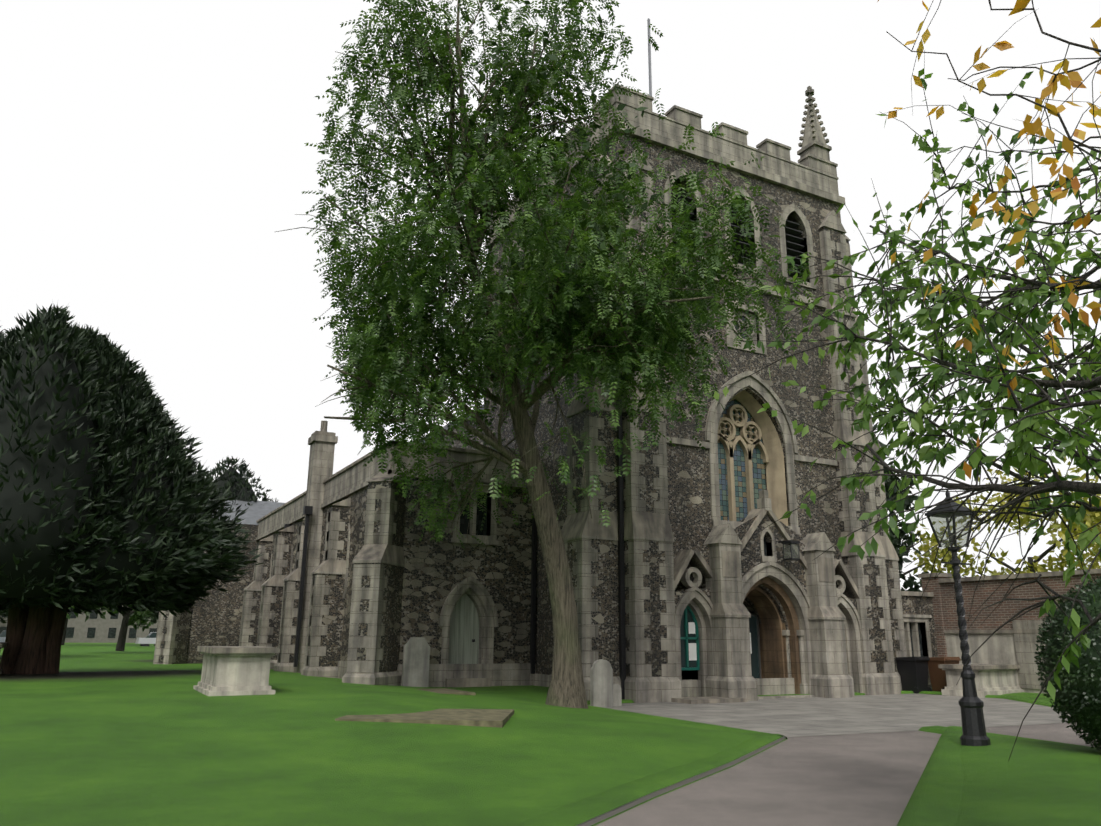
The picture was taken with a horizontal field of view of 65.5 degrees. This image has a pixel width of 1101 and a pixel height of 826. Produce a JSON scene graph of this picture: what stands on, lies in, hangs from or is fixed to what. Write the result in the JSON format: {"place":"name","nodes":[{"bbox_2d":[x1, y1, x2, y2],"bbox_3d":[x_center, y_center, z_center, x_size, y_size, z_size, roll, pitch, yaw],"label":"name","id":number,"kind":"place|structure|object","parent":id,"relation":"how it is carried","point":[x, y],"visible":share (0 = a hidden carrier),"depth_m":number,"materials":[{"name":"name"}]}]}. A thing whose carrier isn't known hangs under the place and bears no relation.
{"place":"outdoors","nodes":[
{"label":"outdoors","id":0,"kind":"place"},
{"bbox_2d":[0,607,8,622],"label":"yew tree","id":1,"kind":"object","parent":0,"point":[2,618],"depth_m":45.37,"materials":[{"name":"green plant"}]},
{"bbox_2d":[258,477,531,663],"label":"church aisle walls","id":2,"kind":"structure","parent":0,"point":[435,573],"depth_m":26.16,"materials":[{"name":"grey stone"}]},
{"bbox_2d":[0,643,1100,825],"bbox_3d":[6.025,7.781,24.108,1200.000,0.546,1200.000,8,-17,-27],"label":"lawn","id":3,"kind":"structure","parent":0,"point":[102,734],"depth_m":10.09,"materials":[{"name":"green plant"}]},
{"bbox_2d":[0,631,5,641],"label":"car","id":4,"kind":"object","parent":3,"relation":"on","point":[2,636],"visible":0.12,"depth_m":79.48,"materials":[{"name":"grey paint"}]},
{"bbox_2d":[0,642,6,674],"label":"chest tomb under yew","id":5,"kind":"object","parent":3,"relation":"on","point":[3,644],"visible":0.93,"depth_m":23.75,"materials":[{"name":"stone"}]},
{"bbox_2d":[0,606,157,642],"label":"buildings","id":6,"kind":"structure","parent":3,"relation":"on","point":[94,628],"depth_m":137.56,"materials":[{"name":"beige brick"}]},
{"bbox_2d":[68,604,157,650],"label":"tree","id":7,"kind":"object","parent":3,"relation":"on","point":[138,617],"depth_m":62.33,"materials":[{"name":"plant"}]},
{"bbox_2d":[0,299,262,674],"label":"tree","id":8,"kind":"object","parent":3,"relation":"on","point":[190,578],"depth_m":23.50,"materials":[{"name":"green plant"}]},
{"bbox_2d":[61,606,105,644],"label":"tree","id":9,"kind":"object","parent":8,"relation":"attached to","point":[64,633],"depth_m":104.58,"materials":[{"name":"plant"}]},
{"bbox_2d":[135,632,156,645],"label":"car","id":10,"kind":"object","parent":3,"relation":"on","point":[150,638],"visible":0.42,"depth_m":88.72,"materials":[{"name":"grey paint"}]},
{"bbox_2d":[142,457,278,623],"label":"yew tree","id":11,"kind":"object","parent":3,"relation":"on","point":[242,468],"depth_m":47.12,"materials":[{"name":"green plant"}]},
{"bbox_2d":[193,646,279,695],"bbox_3d":[-6.526,5.418,17.652,1.260,1.150,2.360,8,-17,-27],"label":"chest tomb","id":12,"kind":"object","parent":3,"relation":"on","point":[234,670],"visible":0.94,"depth_m":16.81,"materials":[{"name":"stone"}]},
{"bbox_2d":[153,404,536,686],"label":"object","id":13,"kind":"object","parent":3,"relation":"on","point":[295,616],"visible":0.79,"depth_m":27.63,"materials":[{"name":"grey stone"}]},
{"bbox_2d":[402,637,429,686],"bbox_3d":[-3.787,7.067,24.121,0.750,1.450,0.100,8,-17,-27],"label":"gravestone","id":14,"kind":"object","parent":3,"relation":"on","point":[416,658],"visible":0.83,"depth_m":24.08,"materials":[{"name":"grey stone"}]},
{"bbox_2d":[335,709,513,727],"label":"ledger slab","id":15,"kind":"structure","parent":3,"relation":"on","point":[499,718],"depth_m":13.05,"materials":[{"name":"grey stone"}]},
{"bbox_2d":[417,688,475,694],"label":"ledger slab","id":16,"kind":"structure","parent":3,"relation":"on","point":[446,691],"depth_m":20.63,"materials":[{"name":"grey stone"}]},
{"bbox_2d":[276,0,813,708],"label":"robinia tree","id":17,"kind":"object","parent":3,"relation":"on","point":[414,284],"depth_m":19.27,"materials":[{"name":"green plant"}]},
{"bbox_2d":[398,0,726,417],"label":"tree leaves","id":18,"kind":"object","parent":17,"relation":"attached to","point":[501,111],"visible":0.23,"depth_m":20.19,"materials":[{"name":"green plant"}]},
{"bbox_2d":[590,659,612,707],"bbox_3d":[1.193,6.410,19.919,0.620,1.300,0.100,12,-19,-37],"label":"headstone","id":19,"kind":"object","parent":3,"relation":"on","point":[601,682],"visible":0.88,"depth_m":19.88,"materials":[{"name":"grey stone"}]},
{"bbox_2d":[485,18,906,702],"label":"church tower","id":20,"kind":"structure","parent":3,"relation":"on","point":[621,566],"depth_m":26.04,"materials":[{"name":"grey stone"}]},
{"bbox_2d":[873,422,928,591],"bbox_3d":[13.494,5.707,36.734,5.107,11.176,5.223,8,-17,-27],"label":"conifer","id":21,"kind":"object","parent":3,"relation":"on","point":[910,582],"depth_m":36.13,"materials":[{"name":"green plant"}]},
{"bbox_2d":[896,657,931,693],"bbox_3d":[11.260,8.102,26.520,0.640,1.085,0.850,8,-17,-27],"label":"wheelie bin","id":22,"kind":"object","parent":3,"relation":"on","point":[913,672],"visible":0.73,"depth_m":26.32,"materials":[{"name":"black plastic"}]},
{"bbox_2d":[928,657,960,690],"bbox_3d":[12.197,8.094,26.461,0.640,1.085,0.850,5,-15,-18],"label":"wheelie bin","id":23,"kind":"object","parent":3,"relation":"on","point":[937,674],"visible":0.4,"depth_m":26.36,"materials":[{"name":"brown plastic"}]},
{"bbox_2d":[925,490,990,745],"bbox_3d":[6.259,3.049,13.052,0.640,3.830,0.520,8,-17,-27],"label":"lamp post","id":24,"kind":"object","parent":3,"relation":"on","point":[971,703],"visible":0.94,"depth_m":12.89,"materials":[{"name":"black metal"}]},
{"bbox_2d":[938,664,1023,697],"bbox_3d":[12.994,8.103,25.713,2.560,1.050,1.260,11,-18,-35],"label":"chest tomb by wall","id":25,"kind":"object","parent":3,"relation":"on","point":[996,679],"visible":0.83,"depth_m":25.23,"materials":[{"name":"stone"}]},
{"bbox_2d":[901,569,1100,693],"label":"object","id":26,"kind":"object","parent":3,"relation":"on","point":[1014,642],"visible":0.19,"depth_m":27.01,"materials":[{"name":"brown brick"}]},
{"bbox_2d":[909,456,1100,577],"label":"yellow tree","id":27,"kind":"object","parent":3,"relation":"on","point":[1091,519],"depth_m":35.63,"materials":[{"name":"plant"}]},
{"bbox_2d":[1034,576,1100,750],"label":"topiary bush","id":28,"kind":"object","parent":3,"relation":"on","point":[1089,738],"depth_m":11.34,"materials":[{"name":"green plant"}]},
{"bbox_2d":[0,0,1100,590],"label":"sky","id":29,"kind":"structure","parent":0,"point":[154,155],"materials":[{"name":"white"}]},
{"bbox_2d":[483,132,841,679],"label":"church tower walls","id":30,"kind":"structure","parent":0,"point":[689,498],"depth_m":26.91,"materials":[{"name":"grey stone"}]},
{"bbox_2d":[674,512,857,611],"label":"church porch walls","id":31,"kind":"structure","parent":0,"point":[750,555],"depth_m":24.81,"materials":[{"name":"grey stone"}]},
{"bbox_2d":[671,490,862,703],"bbox_3d":[5.780,5.267,25.149,7.287,5.800,3.800,8,-17,-27],"label":"church porch","id":32,"kind":"object","parent":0,"point":[730,648],"visible":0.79,"depth_m":24.28,"materials":[{"name":"grey stone"}]},
{"bbox_2d":[576,693,1094,825],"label":"paved path","id":33,"kind":"structure","parent":0,"point":[859,760],"depth_m":11.62,"materials":[{"name":"grey concrete"}]},
{"bbox_2d":[613,684,621,705],"bbox_3d":[1.550,6.849,20.418,0.300,0.750,0.090,10,-17,-32],"label":"headstone","id":34,"kind":"object","parent":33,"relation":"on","point":[617,695],"visible":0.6,"depth_m":20.42,"materials":[{"name":"grey stone"}]},
{"bbox_2d":[713,0,1100,760],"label":"cherry tree","id":35,"kind":"object","parent":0,"point":[1068,443],"depth_m":6.72,"materials":[{"name":"green plant"}]},
{"bbox_2d":[877,0,1100,479],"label":"tree leaves","id":36,"kind":"object","parent":35,"relation":"attached to","point":[1073,79],"visible":0.92,"depth_m":5.59,"materials":[{"name":"plant"}]},
{"bbox_2d":[901,595,937,687],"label":"church annex walls","id":37,"kind":"structure","parent":0,"point":[910,604],"depth_m":28.46,"materials":[{"name":"grey stone"}]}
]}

